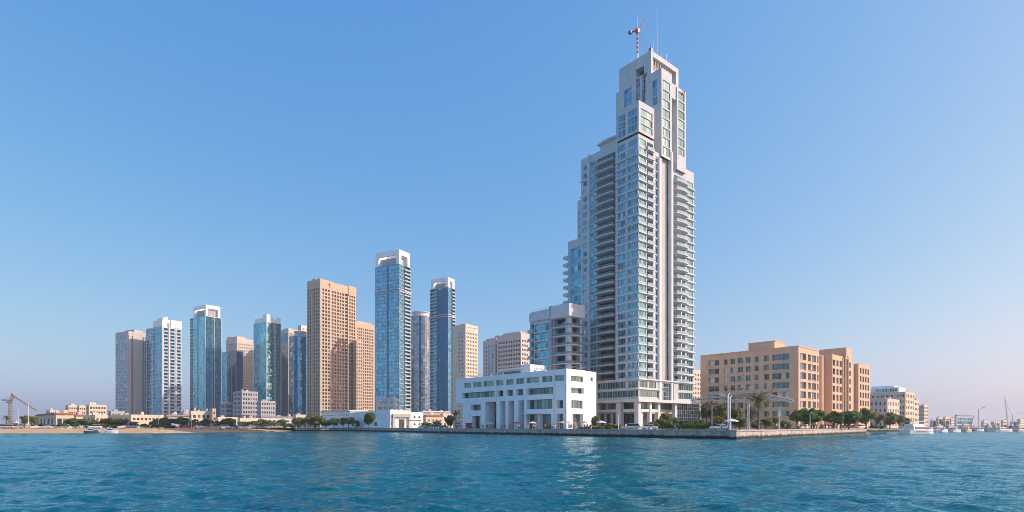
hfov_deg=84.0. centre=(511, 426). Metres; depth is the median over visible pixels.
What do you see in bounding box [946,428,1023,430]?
jetty
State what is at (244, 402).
podium
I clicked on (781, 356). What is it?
window
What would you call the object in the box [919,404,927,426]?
apartment block
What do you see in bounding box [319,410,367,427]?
quay shed
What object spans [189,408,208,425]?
warehouse
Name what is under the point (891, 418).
tree
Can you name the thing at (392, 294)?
glass tower
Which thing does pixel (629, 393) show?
window
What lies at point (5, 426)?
parked car
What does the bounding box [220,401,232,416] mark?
podium
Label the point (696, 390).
apartment tower
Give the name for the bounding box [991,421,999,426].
house
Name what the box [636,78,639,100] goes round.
window
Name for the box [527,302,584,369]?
apartment block
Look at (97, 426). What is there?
parked car
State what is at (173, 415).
warehouse
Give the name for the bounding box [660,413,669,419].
tree
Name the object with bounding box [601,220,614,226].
window
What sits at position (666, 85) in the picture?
window
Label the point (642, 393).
window
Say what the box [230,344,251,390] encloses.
window
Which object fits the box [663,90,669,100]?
window
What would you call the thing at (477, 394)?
window
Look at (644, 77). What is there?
window
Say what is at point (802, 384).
window
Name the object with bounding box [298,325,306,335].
apartment tower
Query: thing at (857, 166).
sky
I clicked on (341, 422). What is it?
tree
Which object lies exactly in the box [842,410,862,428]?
tree
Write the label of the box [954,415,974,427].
pavilion
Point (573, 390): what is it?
window
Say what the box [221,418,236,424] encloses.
tree
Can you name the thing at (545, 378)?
window
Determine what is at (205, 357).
glass tower
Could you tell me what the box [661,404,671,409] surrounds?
window
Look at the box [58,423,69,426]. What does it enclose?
shrub
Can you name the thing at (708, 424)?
shrub
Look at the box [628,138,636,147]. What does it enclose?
window
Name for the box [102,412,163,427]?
warehouse
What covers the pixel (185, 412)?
podium
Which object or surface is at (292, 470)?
water
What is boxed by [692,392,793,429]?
tensile canopy
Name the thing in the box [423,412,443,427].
house
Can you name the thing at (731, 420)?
parasol
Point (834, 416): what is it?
tree
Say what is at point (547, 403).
window
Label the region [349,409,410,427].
quay shed
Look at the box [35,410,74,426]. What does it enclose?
pavilion
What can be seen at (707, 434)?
quay wall
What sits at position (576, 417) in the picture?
window
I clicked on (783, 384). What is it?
window
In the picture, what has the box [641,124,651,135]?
window
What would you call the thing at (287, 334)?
office tower
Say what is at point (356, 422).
shrub
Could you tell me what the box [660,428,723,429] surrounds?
grass
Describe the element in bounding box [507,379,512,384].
window
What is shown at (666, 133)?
window
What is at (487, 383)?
window
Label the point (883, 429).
jetty
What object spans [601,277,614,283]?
window
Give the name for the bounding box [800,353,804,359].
window
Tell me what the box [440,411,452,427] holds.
house
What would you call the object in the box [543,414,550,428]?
window
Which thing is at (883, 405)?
house
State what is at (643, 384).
window
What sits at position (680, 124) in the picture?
window
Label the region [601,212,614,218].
window
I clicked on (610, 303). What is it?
window
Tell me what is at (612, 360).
window
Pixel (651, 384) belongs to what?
window
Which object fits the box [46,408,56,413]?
house
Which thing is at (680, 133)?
window
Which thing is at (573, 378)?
window
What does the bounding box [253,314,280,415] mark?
glass tower
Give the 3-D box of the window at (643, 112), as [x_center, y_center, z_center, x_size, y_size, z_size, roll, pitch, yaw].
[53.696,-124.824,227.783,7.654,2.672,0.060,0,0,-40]
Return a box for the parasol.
[725,418,738,429]
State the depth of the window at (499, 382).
214.38 m
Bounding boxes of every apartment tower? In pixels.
[226,336,252,391]
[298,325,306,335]
[307,278,355,426]
[353,340,362,409]
[356,321,373,410]
[452,323,477,427]
[483,338,496,375]
[495,331,528,374]
[693,370,699,401]
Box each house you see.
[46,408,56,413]
[65,404,77,413]
[74,412,83,426]
[77,404,85,414]
[83,412,107,427]
[86,402,105,414]
[108,409,124,414]
[237,416,259,426]
[256,414,292,427]
[293,413,305,427]
[418,409,450,415]
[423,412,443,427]
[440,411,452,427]
[870,397,898,427]
[914,398,918,423]
[930,419,935,426]
[936,416,942,425]
[943,416,948,426]
[949,417,953,426]
[981,420,988,426]
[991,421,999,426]
[1001,419,1006,426]
[1017,418,1023,426]
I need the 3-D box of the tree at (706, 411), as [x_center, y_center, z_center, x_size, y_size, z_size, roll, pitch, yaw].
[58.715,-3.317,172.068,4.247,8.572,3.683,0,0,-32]
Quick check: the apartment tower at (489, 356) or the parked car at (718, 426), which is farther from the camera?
the apartment tower at (489, 356)
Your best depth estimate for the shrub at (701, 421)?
169.06 m
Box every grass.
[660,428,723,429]
[764,428,818,429]
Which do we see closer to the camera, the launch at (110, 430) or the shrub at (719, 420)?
the shrub at (719, 420)
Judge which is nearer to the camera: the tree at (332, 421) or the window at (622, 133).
the window at (622, 133)
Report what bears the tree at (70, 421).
on the ground at (320, 427)
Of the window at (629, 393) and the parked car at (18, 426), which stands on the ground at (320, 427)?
the parked car at (18, 426)
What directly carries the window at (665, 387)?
in the residential tower at (629, 265)
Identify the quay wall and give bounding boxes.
[295,428,349,430]
[350,428,739,438]
[729,428,865,438]
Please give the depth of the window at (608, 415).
241.83 m
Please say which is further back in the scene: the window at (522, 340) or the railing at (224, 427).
the window at (522, 340)
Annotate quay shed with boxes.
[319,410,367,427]
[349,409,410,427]
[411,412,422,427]
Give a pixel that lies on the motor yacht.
(915, 429)
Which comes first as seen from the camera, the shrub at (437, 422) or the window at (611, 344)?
the window at (611, 344)
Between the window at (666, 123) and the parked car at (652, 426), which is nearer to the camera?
the parked car at (652, 426)
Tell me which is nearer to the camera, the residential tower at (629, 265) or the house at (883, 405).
the residential tower at (629, 265)
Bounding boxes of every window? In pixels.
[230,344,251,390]
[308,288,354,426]
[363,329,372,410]
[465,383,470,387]
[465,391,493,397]
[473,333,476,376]
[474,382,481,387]
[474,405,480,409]
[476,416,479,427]
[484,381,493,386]
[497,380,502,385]
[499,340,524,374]
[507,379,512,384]
[517,378,523,383]
[527,377,538,382]
[530,387,552,394]
[530,399,551,408]
[530,414,537,428]
[542,376,551,381]
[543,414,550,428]
[556,375,563,380]
[560,414,562,428]
[571,376,581,381]
[571,388,580,393]
[571,400,581,408]
[573,414,579,428]
[579,97,691,423]
[598,382,624,389]
[598,390,637,398]
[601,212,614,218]
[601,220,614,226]
[601,228,614,234]
[601,236,614,242]
[601,244,614,250]
[601,253,614,258]
[601,261,614,266]
[601,269,614,275]
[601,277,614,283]
[601,285,614,291]
[601,293,614,299]
[601,301,614,307]
[601,309,614,315]
[601,317,614,323]
[601,326,614,331]
[601,334,614,339]
[601,342,614,348]
[601,350,614,356]
[601,358,614,364]
[601,366,614,372]
[601,374,614,380]
[601,414,603,425]
[607,414,609,427]
[624,88,630,107]
[624,403,632,408]
[624,413,633,428]
[628,108,636,118]
[628,116,636,125]
[628,123,636,133]
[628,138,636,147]
[628,147,636,154]
[628,381,637,387]
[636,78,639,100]
[639,381,646,387]
[639,390,657,397]
[641,109,651,119]
[641,116,651,127]
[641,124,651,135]
[643,74,646,101]
[643,413,646,428]
[649,382,655,387]
[653,79,656,95]
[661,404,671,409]
[662,383,669,399]
[663,80,669,91]
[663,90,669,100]
[663,99,669,109]
[663,109,669,119]
[663,118,669,128]
[663,128,669,138]
[663,137,669,147]
[663,147,669,157]
[678,92,683,101]
[678,101,683,110]
[678,110,683,119]
[678,119,683,129]
[678,128,683,138]
[678,138,683,147]
[678,147,683,156]
[678,384,691,390]
[678,392,691,399]
[709,360,718,365]
[709,369,718,374]
[709,377,718,382]
[709,386,718,391]
[773,354,788,360]
[773,363,788,369]
[773,373,788,378]
[773,382,788,388]
[773,392,788,397]
[773,401,788,406]
[773,411,788,416]
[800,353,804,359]
[800,363,804,369]
[800,372,804,378]
[800,382,804,388]
[800,391,804,397]
[800,401,804,407]
[833,361,865,426]
[844,359,844,410]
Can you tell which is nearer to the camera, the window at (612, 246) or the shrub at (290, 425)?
the window at (612, 246)
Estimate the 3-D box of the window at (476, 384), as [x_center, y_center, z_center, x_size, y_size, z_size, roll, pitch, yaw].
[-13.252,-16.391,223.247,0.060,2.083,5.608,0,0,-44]
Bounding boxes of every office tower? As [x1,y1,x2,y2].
[115,330,145,414]
[281,328,298,416]
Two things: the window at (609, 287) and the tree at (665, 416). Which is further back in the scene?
the window at (609, 287)
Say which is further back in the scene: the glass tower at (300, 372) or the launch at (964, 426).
the glass tower at (300, 372)
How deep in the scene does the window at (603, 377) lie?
243.13 m
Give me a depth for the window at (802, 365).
244.32 m
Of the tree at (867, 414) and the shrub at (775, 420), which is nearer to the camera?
the shrub at (775, 420)
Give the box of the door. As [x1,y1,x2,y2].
[399,419,403,427]
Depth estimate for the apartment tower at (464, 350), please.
485.56 m
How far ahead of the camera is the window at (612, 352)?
242.72 m
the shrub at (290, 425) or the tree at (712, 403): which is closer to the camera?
the tree at (712, 403)
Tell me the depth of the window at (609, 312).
242.72 m
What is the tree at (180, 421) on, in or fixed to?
on the ground at (320, 427)
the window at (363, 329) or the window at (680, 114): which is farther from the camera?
the window at (363, 329)
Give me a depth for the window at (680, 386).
246.09 m
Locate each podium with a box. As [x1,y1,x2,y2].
[181,410,188,414]
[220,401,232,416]
[233,390,257,417]
[257,399,274,416]
[376,397,397,410]
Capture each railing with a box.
[30,427,84,427]
[200,426,279,428]
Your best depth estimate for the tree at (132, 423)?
274.17 m
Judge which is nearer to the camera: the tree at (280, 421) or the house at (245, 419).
the tree at (280, 421)
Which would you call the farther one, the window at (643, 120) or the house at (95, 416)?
the house at (95, 416)
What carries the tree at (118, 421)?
on the ground at (320, 427)
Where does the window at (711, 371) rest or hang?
in the hotel
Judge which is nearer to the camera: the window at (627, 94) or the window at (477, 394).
the window at (477, 394)
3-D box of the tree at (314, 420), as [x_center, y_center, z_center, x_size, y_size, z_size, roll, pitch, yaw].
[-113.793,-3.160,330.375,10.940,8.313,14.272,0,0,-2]
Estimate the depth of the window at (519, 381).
206.40 m
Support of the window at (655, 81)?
in the residential tower at (629, 265)
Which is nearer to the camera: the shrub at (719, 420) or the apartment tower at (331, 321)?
the shrub at (719, 420)
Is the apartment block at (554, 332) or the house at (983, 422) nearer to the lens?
the apartment block at (554, 332)
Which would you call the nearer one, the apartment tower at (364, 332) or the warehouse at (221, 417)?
the warehouse at (221, 417)
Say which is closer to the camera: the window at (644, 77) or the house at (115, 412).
the window at (644, 77)
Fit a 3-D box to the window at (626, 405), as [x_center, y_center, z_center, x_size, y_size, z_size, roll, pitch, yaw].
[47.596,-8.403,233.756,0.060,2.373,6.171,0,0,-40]
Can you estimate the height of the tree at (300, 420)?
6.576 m
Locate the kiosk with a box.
[465,423,472,427]
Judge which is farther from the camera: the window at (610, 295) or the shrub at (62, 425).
the shrub at (62, 425)
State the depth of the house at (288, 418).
374.40 m
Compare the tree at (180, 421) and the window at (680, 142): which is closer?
the window at (680, 142)
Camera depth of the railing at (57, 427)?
251.59 m
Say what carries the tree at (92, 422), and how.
on the ground at (320, 427)
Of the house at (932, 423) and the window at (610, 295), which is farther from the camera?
the house at (932, 423)
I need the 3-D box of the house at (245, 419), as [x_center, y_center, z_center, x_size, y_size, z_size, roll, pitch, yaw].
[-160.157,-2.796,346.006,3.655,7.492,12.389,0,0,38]
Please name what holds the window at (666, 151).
in the residential tower at (629, 265)
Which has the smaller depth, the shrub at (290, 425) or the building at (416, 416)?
the building at (416, 416)
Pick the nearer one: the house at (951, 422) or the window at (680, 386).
the window at (680, 386)
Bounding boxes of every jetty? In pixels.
[866,428,940,430]
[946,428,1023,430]
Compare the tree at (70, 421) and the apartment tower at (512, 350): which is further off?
the apartment tower at (512, 350)
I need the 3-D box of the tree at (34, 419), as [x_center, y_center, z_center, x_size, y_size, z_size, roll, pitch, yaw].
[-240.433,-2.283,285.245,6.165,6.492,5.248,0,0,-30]
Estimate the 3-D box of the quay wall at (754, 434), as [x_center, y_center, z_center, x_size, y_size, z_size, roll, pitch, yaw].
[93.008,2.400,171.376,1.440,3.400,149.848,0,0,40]
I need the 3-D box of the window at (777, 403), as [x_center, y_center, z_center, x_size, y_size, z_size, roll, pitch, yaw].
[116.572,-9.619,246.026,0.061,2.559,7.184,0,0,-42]
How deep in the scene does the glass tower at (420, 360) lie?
610.51 m
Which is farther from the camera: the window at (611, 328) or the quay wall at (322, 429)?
the quay wall at (322, 429)
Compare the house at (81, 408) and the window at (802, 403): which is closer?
the window at (802, 403)
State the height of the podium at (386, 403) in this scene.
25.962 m
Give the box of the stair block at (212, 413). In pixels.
[209,408,215,425]
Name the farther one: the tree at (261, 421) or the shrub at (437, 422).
the tree at (261, 421)
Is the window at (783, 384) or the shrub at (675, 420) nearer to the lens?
the shrub at (675, 420)
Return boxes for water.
[0,428,1023,511]
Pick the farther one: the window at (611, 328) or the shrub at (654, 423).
the window at (611, 328)
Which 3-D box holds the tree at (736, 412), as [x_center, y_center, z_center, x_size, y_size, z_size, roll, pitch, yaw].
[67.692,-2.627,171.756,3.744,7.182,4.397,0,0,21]
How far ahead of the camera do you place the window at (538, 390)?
200.39 m
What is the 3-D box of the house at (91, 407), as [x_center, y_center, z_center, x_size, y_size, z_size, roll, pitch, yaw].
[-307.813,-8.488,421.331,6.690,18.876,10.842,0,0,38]
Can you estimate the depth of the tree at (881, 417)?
239.08 m
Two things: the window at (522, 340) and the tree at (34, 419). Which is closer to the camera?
the tree at (34, 419)
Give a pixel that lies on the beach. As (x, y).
(125, 430)
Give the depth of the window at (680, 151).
244.56 m
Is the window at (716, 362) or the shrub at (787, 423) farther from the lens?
the window at (716, 362)
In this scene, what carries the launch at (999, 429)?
on the water
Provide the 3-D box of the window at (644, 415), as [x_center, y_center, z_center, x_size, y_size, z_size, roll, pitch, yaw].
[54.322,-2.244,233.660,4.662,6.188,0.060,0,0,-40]
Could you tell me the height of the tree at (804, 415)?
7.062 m
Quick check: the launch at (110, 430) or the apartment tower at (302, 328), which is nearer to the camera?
the launch at (110, 430)
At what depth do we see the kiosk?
222.64 m
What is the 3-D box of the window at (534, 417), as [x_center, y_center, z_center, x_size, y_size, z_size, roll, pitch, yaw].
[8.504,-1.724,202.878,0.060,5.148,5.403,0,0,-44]
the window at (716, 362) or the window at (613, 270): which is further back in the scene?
the window at (716, 362)
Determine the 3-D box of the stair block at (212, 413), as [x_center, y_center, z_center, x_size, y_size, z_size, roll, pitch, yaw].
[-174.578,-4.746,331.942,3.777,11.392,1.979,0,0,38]
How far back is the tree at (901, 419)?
273.35 m
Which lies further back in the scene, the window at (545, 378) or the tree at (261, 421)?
the tree at (261, 421)
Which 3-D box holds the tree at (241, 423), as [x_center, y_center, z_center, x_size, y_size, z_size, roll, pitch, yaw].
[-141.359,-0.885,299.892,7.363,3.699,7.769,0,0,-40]
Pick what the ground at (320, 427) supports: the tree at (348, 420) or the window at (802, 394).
the tree at (348, 420)
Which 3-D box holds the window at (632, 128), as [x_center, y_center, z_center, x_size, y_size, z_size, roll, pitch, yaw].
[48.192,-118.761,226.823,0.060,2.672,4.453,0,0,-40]
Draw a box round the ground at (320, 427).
[0,427,1023,429]
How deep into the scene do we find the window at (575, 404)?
194.41 m
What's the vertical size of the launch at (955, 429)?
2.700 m
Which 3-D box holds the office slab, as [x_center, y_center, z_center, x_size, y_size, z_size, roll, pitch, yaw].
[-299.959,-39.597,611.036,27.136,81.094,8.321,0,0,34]
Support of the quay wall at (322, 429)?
on the ground at (320, 427)
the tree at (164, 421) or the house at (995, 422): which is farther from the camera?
the house at (995, 422)
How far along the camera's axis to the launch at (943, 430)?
260.86 m
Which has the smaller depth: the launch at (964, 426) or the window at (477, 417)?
the window at (477, 417)
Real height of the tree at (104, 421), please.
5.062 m
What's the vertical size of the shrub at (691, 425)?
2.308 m
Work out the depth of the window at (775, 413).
246.36 m
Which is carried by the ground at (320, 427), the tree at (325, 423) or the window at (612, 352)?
the tree at (325, 423)
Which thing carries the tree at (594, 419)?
on the ground at (320, 427)
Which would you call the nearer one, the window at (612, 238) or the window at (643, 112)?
the window at (643, 112)
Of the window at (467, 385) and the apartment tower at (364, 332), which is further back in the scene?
the apartment tower at (364, 332)
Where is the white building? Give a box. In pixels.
[456,364,595,428]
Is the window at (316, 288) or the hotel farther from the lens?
the window at (316, 288)
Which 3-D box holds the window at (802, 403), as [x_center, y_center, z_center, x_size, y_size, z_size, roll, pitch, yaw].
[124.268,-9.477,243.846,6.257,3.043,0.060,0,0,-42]
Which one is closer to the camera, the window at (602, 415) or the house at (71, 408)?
the window at (602, 415)
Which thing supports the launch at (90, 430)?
on the water
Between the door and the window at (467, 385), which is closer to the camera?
the window at (467, 385)
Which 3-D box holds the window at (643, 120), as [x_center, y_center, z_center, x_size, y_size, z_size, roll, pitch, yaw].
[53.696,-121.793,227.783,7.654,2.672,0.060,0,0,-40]
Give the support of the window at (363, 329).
in the apartment tower at (364, 332)
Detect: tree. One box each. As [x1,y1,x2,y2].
[19,415,30,427]
[24,416,39,423]
[64,418,89,428]
[83,420,99,427]
[98,418,113,428]
[110,418,129,428]
[128,421,138,424]
[149,419,160,423]
[159,417,173,428]
[171,417,189,425]
[189,419,198,424]
[199,418,214,424]
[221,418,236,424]
[236,421,248,424]
[247,421,259,425]
[257,419,265,424]
[264,420,277,425]
[276,419,286,424]
[295,417,308,427]
[304,414,325,427]
[320,420,331,426]
[327,418,338,427]
[339,417,344,425]
[343,417,354,427]
[363,412,375,427]
[444,415,454,426]
[451,410,459,427]
[591,415,599,425]
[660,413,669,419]
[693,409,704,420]
[701,402,712,421]
[704,401,717,419]
[711,403,731,419]
[731,406,742,429]
[744,390,773,429]
[745,406,756,429]
[789,409,802,427]
[794,408,826,428]
[822,410,844,428]
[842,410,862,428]
[857,408,878,428]
[871,413,886,428]
[882,412,897,428]
[895,415,905,427]
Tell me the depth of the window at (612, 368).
243.13 m
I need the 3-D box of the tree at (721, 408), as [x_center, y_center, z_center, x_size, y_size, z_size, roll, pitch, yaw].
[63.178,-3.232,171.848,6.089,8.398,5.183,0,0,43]
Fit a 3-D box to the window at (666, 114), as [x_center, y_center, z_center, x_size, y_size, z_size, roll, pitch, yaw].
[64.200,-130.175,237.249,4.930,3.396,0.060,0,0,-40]
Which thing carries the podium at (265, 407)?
on the ground at (320, 427)
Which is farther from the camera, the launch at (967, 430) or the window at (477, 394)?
the launch at (967, 430)
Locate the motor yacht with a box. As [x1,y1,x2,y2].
[899,417,933,433]
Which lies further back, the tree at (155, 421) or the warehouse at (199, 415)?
the warehouse at (199, 415)
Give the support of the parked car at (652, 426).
on the promenade
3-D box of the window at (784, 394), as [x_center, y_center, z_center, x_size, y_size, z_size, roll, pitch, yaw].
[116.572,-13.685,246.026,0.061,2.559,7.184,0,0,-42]
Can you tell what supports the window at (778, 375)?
in the hotel
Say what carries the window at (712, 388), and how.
in the hotel
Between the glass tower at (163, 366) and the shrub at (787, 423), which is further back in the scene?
the glass tower at (163, 366)
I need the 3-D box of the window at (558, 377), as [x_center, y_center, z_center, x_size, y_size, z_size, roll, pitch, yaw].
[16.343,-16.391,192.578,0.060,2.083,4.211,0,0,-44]
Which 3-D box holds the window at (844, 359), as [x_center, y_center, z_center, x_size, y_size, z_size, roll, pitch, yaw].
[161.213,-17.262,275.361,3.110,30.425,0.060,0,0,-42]
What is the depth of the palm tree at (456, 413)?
261.90 m
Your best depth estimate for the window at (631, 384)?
227.57 m
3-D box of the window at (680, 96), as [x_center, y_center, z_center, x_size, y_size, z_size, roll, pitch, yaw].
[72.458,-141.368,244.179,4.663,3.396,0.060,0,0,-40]
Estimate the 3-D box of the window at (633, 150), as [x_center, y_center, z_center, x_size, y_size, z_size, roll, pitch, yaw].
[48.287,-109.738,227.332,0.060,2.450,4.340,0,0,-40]
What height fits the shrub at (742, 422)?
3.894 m
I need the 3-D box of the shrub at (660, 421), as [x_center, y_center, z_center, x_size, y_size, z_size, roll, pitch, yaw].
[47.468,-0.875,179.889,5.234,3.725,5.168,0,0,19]
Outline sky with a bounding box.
[0,0,1023,426]
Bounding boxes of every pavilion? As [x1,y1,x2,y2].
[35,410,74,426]
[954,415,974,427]
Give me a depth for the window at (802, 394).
244.32 m
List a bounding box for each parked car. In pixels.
[0,425,13,428]
[10,425,23,428]
[88,425,101,428]
[621,423,639,428]
[640,424,657,428]
[709,424,730,429]
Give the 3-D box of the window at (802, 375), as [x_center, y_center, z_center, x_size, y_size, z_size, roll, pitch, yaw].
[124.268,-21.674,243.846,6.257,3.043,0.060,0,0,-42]
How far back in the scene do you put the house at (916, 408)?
394.08 m
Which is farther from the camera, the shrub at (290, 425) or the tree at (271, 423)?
the shrub at (290, 425)
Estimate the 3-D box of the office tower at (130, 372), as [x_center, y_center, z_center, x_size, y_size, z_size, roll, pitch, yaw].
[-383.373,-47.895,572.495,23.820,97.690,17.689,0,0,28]
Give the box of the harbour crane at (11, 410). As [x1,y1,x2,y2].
[1,394,36,423]
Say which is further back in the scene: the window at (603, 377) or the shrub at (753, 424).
the window at (603, 377)
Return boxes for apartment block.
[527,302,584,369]
[870,386,913,427]
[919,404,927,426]
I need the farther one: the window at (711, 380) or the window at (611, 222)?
the window at (711, 380)
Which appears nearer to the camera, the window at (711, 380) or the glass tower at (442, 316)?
the window at (711, 380)
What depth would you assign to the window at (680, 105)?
244.32 m
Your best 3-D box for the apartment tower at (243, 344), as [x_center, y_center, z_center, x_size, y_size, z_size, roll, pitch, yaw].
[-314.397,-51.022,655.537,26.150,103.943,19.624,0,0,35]
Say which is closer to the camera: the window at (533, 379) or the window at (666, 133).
the window at (533, 379)
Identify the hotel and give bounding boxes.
[700,340,869,428]
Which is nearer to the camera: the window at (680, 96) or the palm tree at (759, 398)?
the palm tree at (759, 398)
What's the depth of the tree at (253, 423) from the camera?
298.36 m
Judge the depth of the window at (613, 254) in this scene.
242.69 m
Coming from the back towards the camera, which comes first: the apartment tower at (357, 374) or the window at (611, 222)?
the apartment tower at (357, 374)
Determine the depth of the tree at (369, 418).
278.89 m
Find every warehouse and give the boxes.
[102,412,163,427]
[164,412,188,426]
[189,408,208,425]
[215,415,236,424]
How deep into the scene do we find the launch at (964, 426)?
363.29 m
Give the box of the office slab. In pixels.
[222,351,242,401]
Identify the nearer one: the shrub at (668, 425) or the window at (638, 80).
the shrub at (668, 425)
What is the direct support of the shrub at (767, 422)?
on the ground at (320, 427)
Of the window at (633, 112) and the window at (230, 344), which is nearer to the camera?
the window at (633, 112)
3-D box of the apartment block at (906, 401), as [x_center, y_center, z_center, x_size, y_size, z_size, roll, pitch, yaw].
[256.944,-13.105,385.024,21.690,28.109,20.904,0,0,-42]
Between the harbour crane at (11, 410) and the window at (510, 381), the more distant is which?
the harbour crane at (11, 410)
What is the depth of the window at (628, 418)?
233.25 m
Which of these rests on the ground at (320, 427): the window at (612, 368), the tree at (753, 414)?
the tree at (753, 414)
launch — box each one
[83,428,97,432]
[103,427,117,432]
[938,428,947,431]
[949,427,960,431]
[959,424,968,427]
[962,428,971,431]
[988,427,1012,431]
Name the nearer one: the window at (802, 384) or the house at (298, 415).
the window at (802, 384)
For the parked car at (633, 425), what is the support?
on the promenade
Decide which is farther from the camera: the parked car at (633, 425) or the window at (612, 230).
the window at (612, 230)
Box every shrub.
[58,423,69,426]
[71,423,80,428]
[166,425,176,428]
[286,423,296,427]
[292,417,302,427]
[351,420,359,427]
[432,420,441,424]
[604,423,615,428]
[647,421,659,426]
[656,418,668,428]
[663,417,681,424]
[665,422,672,428]
[687,422,695,428]
[693,419,703,428]
[706,421,712,428]
[710,416,724,423]
[732,417,746,429]
[751,421,762,429]
[760,418,773,429]
[770,417,779,425]
[780,420,791,428]
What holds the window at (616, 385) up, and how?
in the residential tower at (629, 265)
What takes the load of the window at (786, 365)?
in the hotel
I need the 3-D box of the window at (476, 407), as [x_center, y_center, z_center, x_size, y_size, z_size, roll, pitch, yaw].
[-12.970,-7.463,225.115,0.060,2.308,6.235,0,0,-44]
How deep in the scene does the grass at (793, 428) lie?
181.52 m
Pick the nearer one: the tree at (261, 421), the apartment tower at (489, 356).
the tree at (261, 421)
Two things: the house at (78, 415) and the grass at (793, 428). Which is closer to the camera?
the grass at (793, 428)
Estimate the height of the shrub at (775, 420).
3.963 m
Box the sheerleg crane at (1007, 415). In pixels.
[1004,397,1021,427]
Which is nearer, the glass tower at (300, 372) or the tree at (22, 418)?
the tree at (22, 418)
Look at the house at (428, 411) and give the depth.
386.53 m
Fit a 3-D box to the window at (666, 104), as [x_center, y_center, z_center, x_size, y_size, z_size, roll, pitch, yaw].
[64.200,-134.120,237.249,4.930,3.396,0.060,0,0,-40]
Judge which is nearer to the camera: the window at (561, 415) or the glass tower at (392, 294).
the window at (561, 415)
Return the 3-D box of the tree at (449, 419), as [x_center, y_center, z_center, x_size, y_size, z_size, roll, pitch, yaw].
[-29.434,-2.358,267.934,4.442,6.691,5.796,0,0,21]
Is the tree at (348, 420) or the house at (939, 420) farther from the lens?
the house at (939, 420)
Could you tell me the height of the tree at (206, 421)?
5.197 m
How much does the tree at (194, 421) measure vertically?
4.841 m
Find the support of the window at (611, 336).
in the residential tower at (629, 265)
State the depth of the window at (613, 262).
242.72 m
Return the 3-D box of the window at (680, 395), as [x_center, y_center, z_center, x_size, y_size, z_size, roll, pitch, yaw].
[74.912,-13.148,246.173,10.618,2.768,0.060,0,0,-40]
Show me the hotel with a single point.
(827, 381)
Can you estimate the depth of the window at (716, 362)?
269.12 m
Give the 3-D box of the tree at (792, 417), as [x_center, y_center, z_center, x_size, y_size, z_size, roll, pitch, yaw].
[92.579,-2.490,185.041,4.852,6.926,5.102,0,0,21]
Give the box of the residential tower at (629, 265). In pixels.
[563,17,699,428]
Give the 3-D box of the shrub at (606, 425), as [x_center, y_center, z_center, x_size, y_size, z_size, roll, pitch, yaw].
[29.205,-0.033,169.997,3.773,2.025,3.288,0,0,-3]
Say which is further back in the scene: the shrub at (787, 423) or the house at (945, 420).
the house at (945, 420)
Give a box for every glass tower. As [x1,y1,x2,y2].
[146,316,181,414]
[190,304,220,416]
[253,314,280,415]
[292,331,306,426]
[374,249,411,410]
[410,311,429,411]
[429,277,455,413]
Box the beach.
[0,428,289,432]
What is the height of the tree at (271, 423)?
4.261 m
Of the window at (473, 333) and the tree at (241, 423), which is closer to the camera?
the tree at (241, 423)
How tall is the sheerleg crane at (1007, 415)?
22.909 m
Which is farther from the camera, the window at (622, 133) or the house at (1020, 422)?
the house at (1020, 422)

